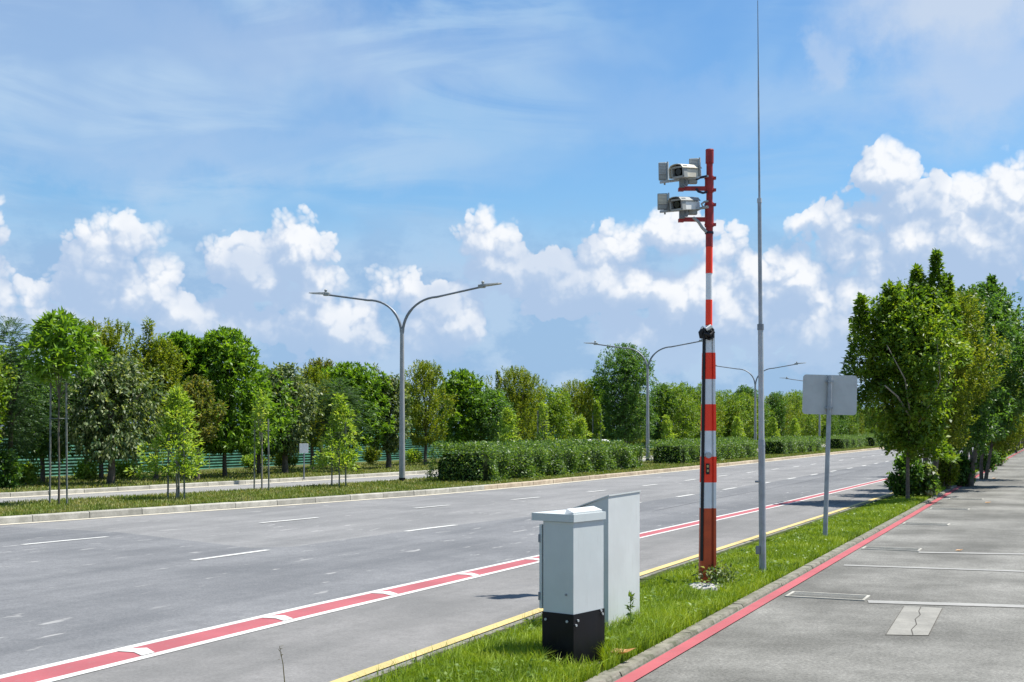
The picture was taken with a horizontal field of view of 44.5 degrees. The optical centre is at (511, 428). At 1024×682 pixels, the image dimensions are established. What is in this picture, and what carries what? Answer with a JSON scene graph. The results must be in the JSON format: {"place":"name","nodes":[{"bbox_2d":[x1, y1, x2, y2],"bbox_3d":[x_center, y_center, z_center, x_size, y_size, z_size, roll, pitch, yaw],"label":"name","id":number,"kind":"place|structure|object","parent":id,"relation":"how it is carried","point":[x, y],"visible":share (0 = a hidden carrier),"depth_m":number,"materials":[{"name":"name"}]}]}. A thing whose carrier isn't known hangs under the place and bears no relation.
{"place":"outdoors","nodes":[
{"label":"outdoors","id":0,"kind":"place"},
{"bbox_2d":[0,446,825,501],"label":"road","id":1,"kind":"structure","parent":0,"point":[232,487],"depth_m":37.54,"materials":[{"name":"grey asphalt"}]},
{"bbox_2d":[1,458,645,497],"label":"gutter","id":2,"kind":"object","parent":1,"relation":"on","point":[206,486],"visible":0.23,"depth_m":38.71,"materials":[{"name":"grey concrete"}]},
{"bbox_2d":[0,441,825,492],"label":"verge","id":3,"kind":"structure","parent":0,"point":[299,466],"depth_m":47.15,"materials":[{"name":"green plant"}]},
{"bbox_2d":[0,344,19,442],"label":"broadleaf tree","id":4,"kind":"object","parent":3,"relation":"on","point":[4,386],"visible":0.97,"depth_m":34.28,"materials":[{"name":"green plant"}]},
{"bbox_2d":[0,447,23,489],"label":"shrub","id":5,"kind":"object","parent":3,"relation":"on","point":[9,471],"visible":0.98,"depth_m":34.72,"materials":[{"name":"green plant"}]},
{"bbox_2d":[14,460,41,484],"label":"shrub","id":6,"kind":"object","parent":3,"relation":"on","point":[29,474],"visible":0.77,"depth_m":37.37,"materials":[{"name":"green plant"}]},
{"bbox_2d":[0,316,79,460],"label":"feathery tree","id":7,"kind":"object","parent":3,"relation":"on","point":[12,405],"visible":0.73,"depth_m":35.49,"materials":[{"name":"green plant"}]},
{"bbox_2d":[5,370,88,482],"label":"broadleaf tree","id":8,"kind":"object","parent":3,"relation":"on","point":[42,453],"visible":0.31,"depth_m":38.24,"materials":[{"name":"green plant"}]},
{"bbox_2d":[70,457,100,480],"bbox_3d":[-13.992,1.369,41.190,1.053,1.016,1.373,0,0,0],"label":"shrub","id":9,"kind":"object","parent":3,"relation":"on","point":[88,470],"visible":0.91,"depth_m":40.92,"materials":[{"name":"green plant"}]},
{"bbox_2d":[42,352,169,483],"bbox_3d":[-12.129,-0.299,37.965,3.264,4.129,3.695,0,0,21],"label":"silver leaved tree","id":10,"kind":"object","parent":3,"relation":"on","point":[106,388],"visible":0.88,"depth_m":37.52,"materials":[{"name":"green plant"}]},
{"bbox_2d":[74,317,142,478],"bbox_3d":[-13.687,-0.993,41.851,2.382,5.496,2.639,0,0,-32],"label":"yellow green tree","id":11,"kind":"object","parent":3,"relation":"on","point":[111,341],"visible":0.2,"depth_m":41.53,"materials":[{"name":"green plant"}]},
{"bbox_2d":[105,459,138,477],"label":"shrub","id":12,"kind":"object","parent":3,"relation":"on","point":[120,467],"visible":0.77,"depth_m":42.64,"materials":[{"name":"green plant"}]},
{"bbox_2d":[120,317,190,478],"bbox_3d":[-11.730,-1.001,41.289,2.705,5.509,2.513,0,0,-28],"label":"yellow green tree","id":13,"kind":"object","parent":3,"relation":"on","point":[164,360],"visible":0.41,"depth_m":41.25,"materials":[{"name":"green plant"}]},
{"bbox_2d":[155,329,217,476],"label":"broadleaf tree","id":14,"kind":"object","parent":3,"relation":"on","point":[186,343],"visible":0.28,"depth_m":43.18,"materials":[{"name":"green plant"}]},
{"bbox_2d":[176,374,228,479],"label":"brownish tree","id":15,"kind":"object","parent":3,"relation":"on","point":[200,391],"visible":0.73,"depth_m":40.72,"materials":[{"name":"green plant"}]},
{"bbox_2d":[162,324,299,476],"bbox_3d":[-9.911,-0.960,43.948,4.563,5.429,4.450,0,0,17],"label":"broadleaf tree","id":16,"kind":"object","parent":3,"relation":"on","point":[219,348],"visible":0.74,"depth_m":43.21,"materials":[{"name":"green plant"}]},
{"bbox_2d":[239,454,267,470],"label":"shrub","id":17,"kind":"object","parent":3,"relation":"on","point":[248,460],"visible":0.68,"depth_m":49.46,"materials":[{"name":"green plant"}]},
{"bbox_2d":[228,387,297,473],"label":"broadleaf tree","id":18,"kind":"object","parent":3,"relation":"on","point":[276,443],"visible":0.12,"depth_m":46.48,"materials":[{"name":"green plant"}]},
{"bbox_2d":[269,453,298,467],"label":"shrub","id":19,"kind":"object","parent":3,"relation":"on","point":[277,461],"visible":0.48,"depth_m":51.93,"materials":[{"name":"green plant"}]},
{"bbox_2d":[256,361,324,472],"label":"silver leaved tree","id":20,"kind":"object","parent":3,"relation":"on","point":[287,371],"visible":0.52,"depth_m":47.00,"materials":[{"name":"green plant"}]},
{"bbox_2d":[296,363,330,468],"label":"yellow green tree","id":21,"kind":"object","parent":3,"relation":"on","point":[316,373],"visible":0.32,"depth_m":50.59,"materials":[{"name":"green plant"}]},
{"bbox_2d":[302,357,337,464],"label":"brownish tree","id":22,"kind":"object","parent":3,"relation":"on","point":[324,364],"visible":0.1,"depth_m":55.01,"materials":[{"name":"green plant"}]},
{"bbox_2d":[302,378,385,470],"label":"feathery tree","id":23,"kind":"object","parent":3,"relation":"on","point":[328,410],"visible":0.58,"depth_m":48.91,"materials":[{"name":"green plant"}]},
{"bbox_2d":[298,360,395,468],"bbox_3d":[-6.960,-0.563,52.342,4.262,4.637,3.399,0,0,-20],"label":"broadleaf tree","id":24,"kind":"object","parent":3,"relation":"on","point":[356,376],"visible":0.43,"depth_m":52.17,"materials":[{"name":"green plant"}]},
{"bbox_2d":[362,445,382,463],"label":"shrub","id":25,"kind":"object","parent":3,"relation":"on","point":[369,457],"visible":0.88,"depth_m":58.50,"materials":[{"name":"green plant"}]},
{"bbox_2d":[0,427,768,476],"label":"hoarding fence","id":26,"kind":"object","parent":3,"relation":"on","point":[233,460],"visible":0.03,"depth_m":53.18,"materials":[{"name":"metal"}]},
{"bbox_2d":[363,362,413,467],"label":"silver leaved tree","id":27,"kind":"object","parent":3,"relation":"on","point":[389,446],"visible":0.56,"depth_m":53.26,"materials":[{"name":"green plant"}]},
{"bbox_2d":[405,448,423,463],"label":"shrub","id":28,"kind":"object","parent":3,"relation":"on","point":[412,456],"visible":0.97,"depth_m":60.51,"materials":[{"name":"green plant"}]},
{"bbox_2d":[393,359,457,464],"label":"yellow green tree","id":29,"kind":"object","parent":3,"relation":"on","point":[425,385],"visible":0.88,"depth_m":57.68,"materials":[{"name":"green plant"}]},
{"bbox_2d":[430,368,504,443],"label":"broadleaf tree","id":30,"kind":"object","parent":3,"relation":"on","point":[461,383],"visible":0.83,"depth_m":61.24,"materials":[{"name":"green plant"}]},
{"bbox_2d":[458,387,516,442],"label":"broadleaf tree","id":31,"kind":"object","parent":3,"relation":"on","point":[487,424],"visible":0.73,"depth_m":61.10,"materials":[{"name":"green plant"}]},
{"bbox_2d":[482,365,548,441],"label":"yellow green tree","id":32,"kind":"object","parent":3,"relation":"on","point":[520,399],"visible":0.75,"depth_m":68.21,"materials":[{"name":"green plant"}]},
{"bbox_2d":[521,384,577,441],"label":"broadleaf tree","id":33,"kind":"object","parent":3,"relation":"on","point":[556,414],"visible":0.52,"depth_m":70.36,"materials":[{"name":"green plant"}]},
{"bbox_2d":[550,378,600,439],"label":"yellow green tree","id":34,"kind":"object","parent":3,"relation":"on","point":[577,396],"visible":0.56,"depth_m":75.90,"materials":[{"name":"green plant"}]},
{"bbox_2d":[571,376,621,438],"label":"broadleaf tree","id":35,"kind":"object","parent":3,"relation":"on","point":[594,383],"visible":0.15,"depth_m":80.48,"materials":[{"name":"green plant"}]},
{"bbox_2d":[591,342,661,444],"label":"round tree","id":36,"kind":"object","parent":3,"relation":"on","point":[626,380],"visible":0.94,"depth_m":75.57,"materials":[{"name":"green plant"}]},
{"bbox_2d":[642,382,679,445],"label":"background tree","id":37,"kind":"object","parent":3,"relation":"on","point":[656,431],"visible":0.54,"depth_m":93.15,"materials":[{"name":"green plant"}]},
{"bbox_2d":[635,381,700,441],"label":"broadleaf tree","id":38,"kind":"object","parent":3,"relation":"on","point":[672,389],"visible":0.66,"depth_m":93.26,"materials":[{"name":"green plant"}]},
{"bbox_2d":[674,381,700,438],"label":"background tree","id":39,"kind":"object","parent":3,"relation":"on","point":[689,391],"visible":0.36,"depth_m":95.89,"materials":[{"name":"green plant"}]},
{"bbox_2d":[688,381,720,438],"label":"background tree","id":40,"kind":"object","parent":3,"relation":"on","point":[697,396],"visible":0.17,"depth_m":98.98,"materials":[{"name":"green plant"}]},
{"bbox_2d":[716,389,750,437],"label":"broadleaf tree","id":41,"kind":"object","parent":3,"relation":"on","point":[724,396],"visible":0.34,"depth_m":108.01,"materials":[{"name":"green plant"}]},
{"bbox_2d":[737,391,758,440],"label":"background tree","id":42,"kind":"object","parent":3,"relation":"on","point":[749,407],"visible":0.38,"depth_m":111.85,"materials":[{"name":"green plant"}]},
{"bbox_2d":[734,384,771,437],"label":"broadleaf tree","id":43,"kind":"object","parent":3,"relation":"on","point":[748,390],"visible":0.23,"depth_m":116.69,"materials":[{"name":"green plant"}]},
{"bbox_2d":[766,391,789,436],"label":"background tree","id":44,"kind":"object","parent":3,"relation":"on","point":[777,404],"visible":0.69,"depth_m":124.85,"materials":[{"name":"green plant"}]},
{"bbox_2d":[764,393,805,436],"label":"yellow green tree","id":45,"kind":"object","parent":3,"relation":"on","point":[788,416],"visible":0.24,"depth_m":126.63,"materials":[{"name":"green plant"}]},
{"bbox_2d":[784,391,807,431],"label":"background tree","id":46,"kind":"object","parent":3,"relation":"on","point":[795,403],"visible":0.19,"depth_m":131.48,"materials":[{"name":"green plant"}]},
{"bbox_2d":[789,395,816,435],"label":"background tree","id":47,"kind":"object","parent":3,"relation":"on","point":[809,421],"visible":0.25,"depth_m":134.77,"materials":[{"name":"green plant"}]},
{"bbox_2d":[0,445,893,516],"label":"median","id":48,"kind":"object","parent":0,"point":[310,492],"visible":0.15,"depth_m":32.34,"materials":[{"name":"green plant"}]},
{"bbox_2d":[15,305,112,503],"bbox_3d":[-10.030,-0.497,27.767,2.014,4.454,2.718,0,0,0],"label":"young tree","id":49,"kind":"object","parent":48,"relation":"on","point":[61,346],"visible":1,"depth_m":27.40,"materials":[{"name":"green plant"}]},
{"bbox_2d":[124,384,210,498],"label":"young tree","id":50,"kind":"object","parent":48,"relation":"on","point":[176,396],"visible":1,"depth_m":29.61,"materials":[{"name":"green plant"}]},
{"bbox_2d":[251,388,272,489],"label":"young tree","id":51,"kind":"object","parent":48,"relation":"on","point":[259,426],"visible":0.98,"depth_m":33.96,"materials":[{"name":"green plant"}]},
{"bbox_2d":[308,392,364,485],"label":"young tree","id":52,"kind":"object","parent":48,"relation":"on","point":[342,424],"visible":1,"depth_m":36.02,"materials":[{"name":"green plant"}]},
{"bbox_2d":[309,281,501,481],"bbox_3d":[-3.493,-1.431,39.728,6.920,6.242,0.260,0,0,24],"label":"street lamp","id":53,"kind":"object","parent":48,"relation":"on","point":[401,430],"visible":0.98,"depth_m":39.66,"materials":[{"name":"metal"}]},
{"bbox_2d":[491,407,521,442],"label":"young tree","id":54,"kind":"object","parent":48,"relation":"on","point":[507,414],"visible":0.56,"depth_m":46.90,"materials":[{"name":"green plant"}]},
{"bbox_2d":[423,437,644,481],"bbox_3d":[1.493,1.081,46.530,2.727,1.513,16.640,0,0,24],"label":"clipped hedge","id":55,"kind":"object","parent":48,"relation":"on","point":[486,461],"visible":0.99,"depth_m":42.13,"materials":[{"name":"green plant"}]},
{"bbox_2d":[535,400,554,441],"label":"young tree","id":56,"kind":"object","parent":48,"relation":"on","point":[542,415],"visible":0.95,"depth_m":50.38,"materials":[{"name":"green plant"}]},
{"bbox_2d":[571,414,591,440],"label":"young tree","id":57,"kind":"object","parent":48,"relation":"on","point":[581,424],"visible":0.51,"depth_m":54.20,"materials":[{"name":"green plant"}]},
{"bbox_2d":[591,398,605,441],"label":"young tree","id":58,"kind":"object","parent":48,"relation":"on","point":[598,418],"visible":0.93,"depth_m":57.08,"materials":[{"name":"green plant"}]},
{"bbox_2d":[586,338,701,460],"bbox_3d":[6.906,-1.431,63.667,6.920,6.242,0.260,0,0,24],"label":"street lamp","id":59,"kind":"object","parent":48,"relation":"on","point":[647,405],"visible":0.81,"depth_m":63.60,"materials":[{"name":"metal"}]},
{"bbox_2d":[655,414,677,447],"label":"young tree","id":60,"kind":"object","parent":48,"relation":"on","point":[664,426],"visible":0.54,"depth_m":65.59,"materials":[{"name":"green plant"}]},
{"bbox_2d":[645,436,757,463],"bbox_3d":[10.465,1.107,66.499,2.540,1.436,16.409,0,0,24],"label":"clipped hedge","id":61,"kind":"object","parent":48,"relation":"on","point":[676,450],"visible":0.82,"depth_m":61.13,"materials":[{"name":"green plant"}]},
{"bbox_2d":[728,415,746,437],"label":"young tree","id":62,"kind":"object","parent":48,"relation":"on","point":[733,429],"visible":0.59,"depth_m":80.47,"materials":[{"name":"green plant"}]},
{"bbox_2d":[716,362,802,451],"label":"street lamp","id":63,"kind":"object","parent":48,"relation":"on","point":[755,429],"visible":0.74,"depth_m":86.05,"materials":[{"name":"metal"}]},
{"bbox_2d":[765,416,781,440],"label":"young tree","id":64,"kind":"object","parent":48,"relation":"on","point":[775,432],"visible":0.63,"depth_m":84.48,"materials":[{"name":"green plant"}]},
{"bbox_2d":[764,435,824,454],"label":"clipped hedge","id":65,"kind":"object","parent":48,"relation":"on","point":[789,444],"visible":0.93,"depth_m":83.04,"materials":[{"name":"green plant"}]},
{"bbox_2d":[823,434,868,448],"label":"clipped hedge","id":66,"kind":"object","parent":48,"relation":"on","point":[842,441],"visible":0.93,"depth_m":103.89,"materials":[{"name":"green plant"}]},
{"bbox_2d":[0,447,1008,681],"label":"road","id":67,"kind":"structure","parent":0,"point":[333,521],"depth_m":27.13,"materials":[{"name":"grey asphalt"}]},
{"bbox_2d":[0,484,489,523],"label":"median kerb","id":68,"kind":"structure","parent":67,"relation":"on","point":[100,513],"depth_m":27.71,"materials":[{"name":"grey concrete"}]},
{"bbox_2d":[0,449,878,524],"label":"gutter strip","id":69,"kind":"object","parent":67,"relation":"on","point":[377,498],"visible":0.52,"depth_m":31.62,"materials":[{"name":"grey concrete"}]},
{"bbox_2d":[22,451,903,559],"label":"lane dashes","id":70,"kind":"object","parent":67,"relation":"on","point":[407,530],"visible":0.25,"depth_m":22.62,"materials":[{"name":"white paint"}]},
{"bbox_2d":[0,456,977,681],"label":"side lane","id":71,"kind":"structure","parent":67,"relation":"attached to","point":[328,647],"depth_m":11.29,"materials":[{"name":"grey asphalt"}]},
{"bbox_2d":[119,558,538,654],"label":"bus lane white bars","id":72,"kind":"object","parent":71,"relation":"on","point":[142,651],"visible":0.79,"depth_m":11.80,"materials":[{"name":"paint"}]},
{"bbox_2d":[0,478,884,681],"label":"bus lane white lines","id":73,"kind":"object","parent":71,"relation":"on","point":[160,652],"visible":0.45,"depth_m":11.49,"materials":[{"name":"paint"}]},
{"bbox_2d":[0,456,969,681],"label":"bus lane red line","id":74,"kind":"object","parent":71,"relation":"on","point":[68,668],"visible":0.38,"depth_m":11.38,"materials":[{"name":"paint"}]},
{"bbox_2d":[330,492,892,681],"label":"yellow edge line","id":75,"kind":"object","parent":67,"relation":"on","point":[352,676],"visible":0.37,"depth_m":11.20,"materials":[{"name":"paint"}]},
{"bbox_2d":[357,494,893,681],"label":"curb","id":76,"kind":"structure","parent":67,"relation":"on","point":[503,628],"depth_m":11.75,"materials":[{"name":"concrete"}]},
{"bbox_2d":[0,0,1023,428],"label":"sky","id":77,"kind":"structure","parent":0,"point":[194,167],"materials":[{"name":"blue"}]},
{"bbox_2d":[337,448,1020,681],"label":"verge","id":78,"kind":"structure","parent":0,"point":[672,570],"depth_m":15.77,"materials":[{"name":"green plant"}]},
{"bbox_2d":[532,506,605,667],"bbox_3d":[0.450,1.238,9.535,0.425,1.284,0.512,0,0,37],"label":"utility cabinet","id":79,"kind":"object","parent":78,"relation":"on","point":[571,574],"visible":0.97,"depth_m":9.39,"materials":[{"name":"metal"}]},
{"bbox_2d":[574,490,640,627],"bbox_3d":[0.830,1.203,11.143,0.383,1.274,0.875,0,0,24],"label":"equipment cabinet","id":80,"kind":"object","parent":78,"relation":"on","point":[622,549],"visible":0.45,"depth_m":10.97,"materials":[{"name":"grey metal"}]},
{"bbox_2d":[397,493,922,681],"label":"clover","id":81,"kind":"object","parent":78,"relation":"on","point":[532,621],"visible":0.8,"depth_m":12.53,"materials":[{"name":"plant"}]},
{"bbox_2d":[687,581,722,590],"bbox_3d":[2.161,1.752,13.918,0.494,0.096,0.544,0,0,0],"label":"concrete footing","id":82,"kind":"object","parent":78,"relation":"on","point":[705,586],"visible":0.47,"depth_m":13.76,"materials":[{"name":"white concrete"}]},
{"bbox_2d":[657,149,716,582],"bbox_3d":[1.978,-0.679,14.007,0.629,4.907,0.372,0,0,-27],"label":"camera pole","id":83,"kind":"object","parent":82,"relation":"on","point":[684,175],"visible":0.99,"depth_m":13.98,"materials":[{"name":"red metal"}]},
{"bbox_2d":[689,560,752,583],"bbox_3d":[2.334,1.624,13.966,0.710,0.355,0.637,0,0,0],"label":"weed clump","id":84,"kind":"object","parent":78,"relation":"on","point":[719,572],"visible":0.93,"depth_m":13.91,"materials":[{"name":"green plant"}]},
{"bbox_2d":[755,0,765,572],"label":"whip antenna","id":85,"kind":"object","parent":78,"relation":"on","point":[761,549],"visible":0.94,"depth_m":15.15,"materials":[{"name":"metal"}]},
{"bbox_2d":[802,374,856,535],"bbox_3d":[5.105,0.448,20.042,0.885,2.636,0.102,0,0,0],"label":"traffic sign","id":86,"kind":"object","parent":78,"relation":"on","point":[828,395],"visible":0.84,"depth_m":20.09,"materials":[{"name":"grey metal"}]},
{"bbox_2d":[839,248,975,499],"bbox_3d":[9.594,-1.289,30.247,3.259,6.180,3.030,0,0,35],"label":"verge tree","id":87,"kind":"object","parent":78,"relation":"on","point":[910,342],"visible":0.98,"depth_m":29.82,"materials":[{"name":"green plant"}]},
{"bbox_2d":[883,450,940,496],"bbox_3d":[10.135,1.181,31.817,1.539,1.470,1.270,0,0,-41],"label":"bush","id":88,"kind":"object","parent":78,"relation":"on","point":[896,484],"visible":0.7,"depth_m":31.62,"materials":[{"name":"green plant"}]},
{"bbox_2d":[910,459,940,496],"bbox_3d":[10.439,1.344,31.896,0.921,1.289,0.796,0,0,26],"label":"bush","id":89,"kind":"object","parent":78,"relation":"on","point":[928,468],"visible":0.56,"depth_m":31.68,"materials":[{"name":"green plant"}]},
{"bbox_2d":[937,456,961,487],"bbox_3d":[12.665,1.232,36.652,1.040,1.146,0.760,0,0,32],"label":"bush","id":90,"kind":"object","parent":78,"relation":"on","point":[943,470],"visible":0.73,"depth_m":36.48,"materials":[{"name":"green plant"}]},
{"bbox_2d":[893,287,1011,471],"bbox_3d":[11.792,-1.052,33.887,3.221,5.743,2.652,0,0,0],"label":"verge tree","id":91,"kind":"object","parent":78,"relation":"on","point":[960,421],"visible":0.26,"depth_m":33.26,"materials":[{"name":"green plant"}]},
{"bbox_2d":[953,453,976,485],"bbox_3d":[13.958,1.285,38.996,1.105,1.167,0.942,0,0,0],"label":"bush","id":92,"kind":"object","parent":78,"relation":"on","point":[964,465],"visible":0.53,"depth_m":38.83,"materials":[{"name":"green plant"}]},
{"bbox_2d":[942,284,1023,488],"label":"verge tree","id":93,"kind":"object","parent":78,"relation":"on","point":[984,422],"visible":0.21,"depth_m":36.16,"materials":[{"name":"green plant"}]},
{"bbox_2d":[976,449,1002,471],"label":"bush","id":94,"kind":"object","parent":78,"relation":"on","point":[993,461],"visible":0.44,"depth_m":51.87,"materials":[{"name":"green plant"}]},
{"bbox_2d":[961,273,1023,486],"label":"verge tree","id":95,"kind":"object","parent":78,"relation":"on","point":[1013,375],"visible":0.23,"depth_m":38.56,"materials":[{"name":"green plant"}]},
{"bbox_2d":[971,309,1023,479],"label":"verge tree","id":96,"kind":"object","parent":78,"relation":"on","point":[1010,442],"visible":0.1,"depth_m":43.96,"materials":[{"name":"green plant"}]},
{"bbox_2d":[613,450,1023,681],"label":"paved lot","id":97,"kind":"structure","parent":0,"point":[781,638],"depth_m":11.98,"materials":[{"name":"grey concrete"}]},
{"bbox_2d":[584,448,1023,681],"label":"lot kerb","id":98,"kind":"structure","parent":97,"relation":"on","point":[638,661],"depth_m":12.17,"materials":[{"name":"grey concrete"}]},
{"bbox_2d":[615,449,1023,681],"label":"red kerb line","id":99,"kind":"object","parent":97,"relation":"on","point":[643,670],"visible":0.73,"depth_m":12.23,"materials":[{"name":"paint"}]},
{"bbox_2d":[785,591,869,600],"bbox_3d":[3.379,1.794,13.392,0.830,0.012,0.420,0,0,24],"label":"drain cover","id":100,"kind":"object","parent":97,"relation":"in","point":[832,596],"visible":1,"depth_m":13.37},
{"bbox_2d":[861,546,921,551],"bbox_3d":[5.663,1.794,18.659,0.830,0.012,0.420,0,0,24],"label":"parking line marking","id":101,"kind":"object","parent":97,"relation":"on","point":[890,548],"visible":1,"depth_m":18.66,"materials":[{"name":"white paint"}]},
{"bbox_2d":[887,606,941,634],"bbox_3d":[3.784,1.795,11.711,0.368,0.001,1.902,0,0,22],"label":"concrete patch","id":102,"kind":"object","parent":97,"relation":"on","point":[904,623],"visible":1,"depth_m":11.63,"materials":[{"name":"white concrete"}]},
{"bbox_2d":[843,552,1023,607],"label":"bay lines","id":103,"kind":"object","parent":97,"relation":"on","point":[945,603],"visible":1,"depth_m":12.97,"materials":[{"name":"paint"}]},
{"label":"ground","id":104,"kind":"structure","parent":0,"visible":0},
{"bbox_2d":[0,444,825,497],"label":"kerb","id":105,"kind":"structure","parent":104,"relation":"on","point":[63,491],"depth_m":38.60,"materials":[{"name":"grey concrete"}]},
{"bbox_2d":[484,447,883,489],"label":"median kerb","id":106,"kind":"structure","parent":104,"relation":"on","point":[531,483],"depth_m":47.34,"materials":[{"name":"grey concrete"}]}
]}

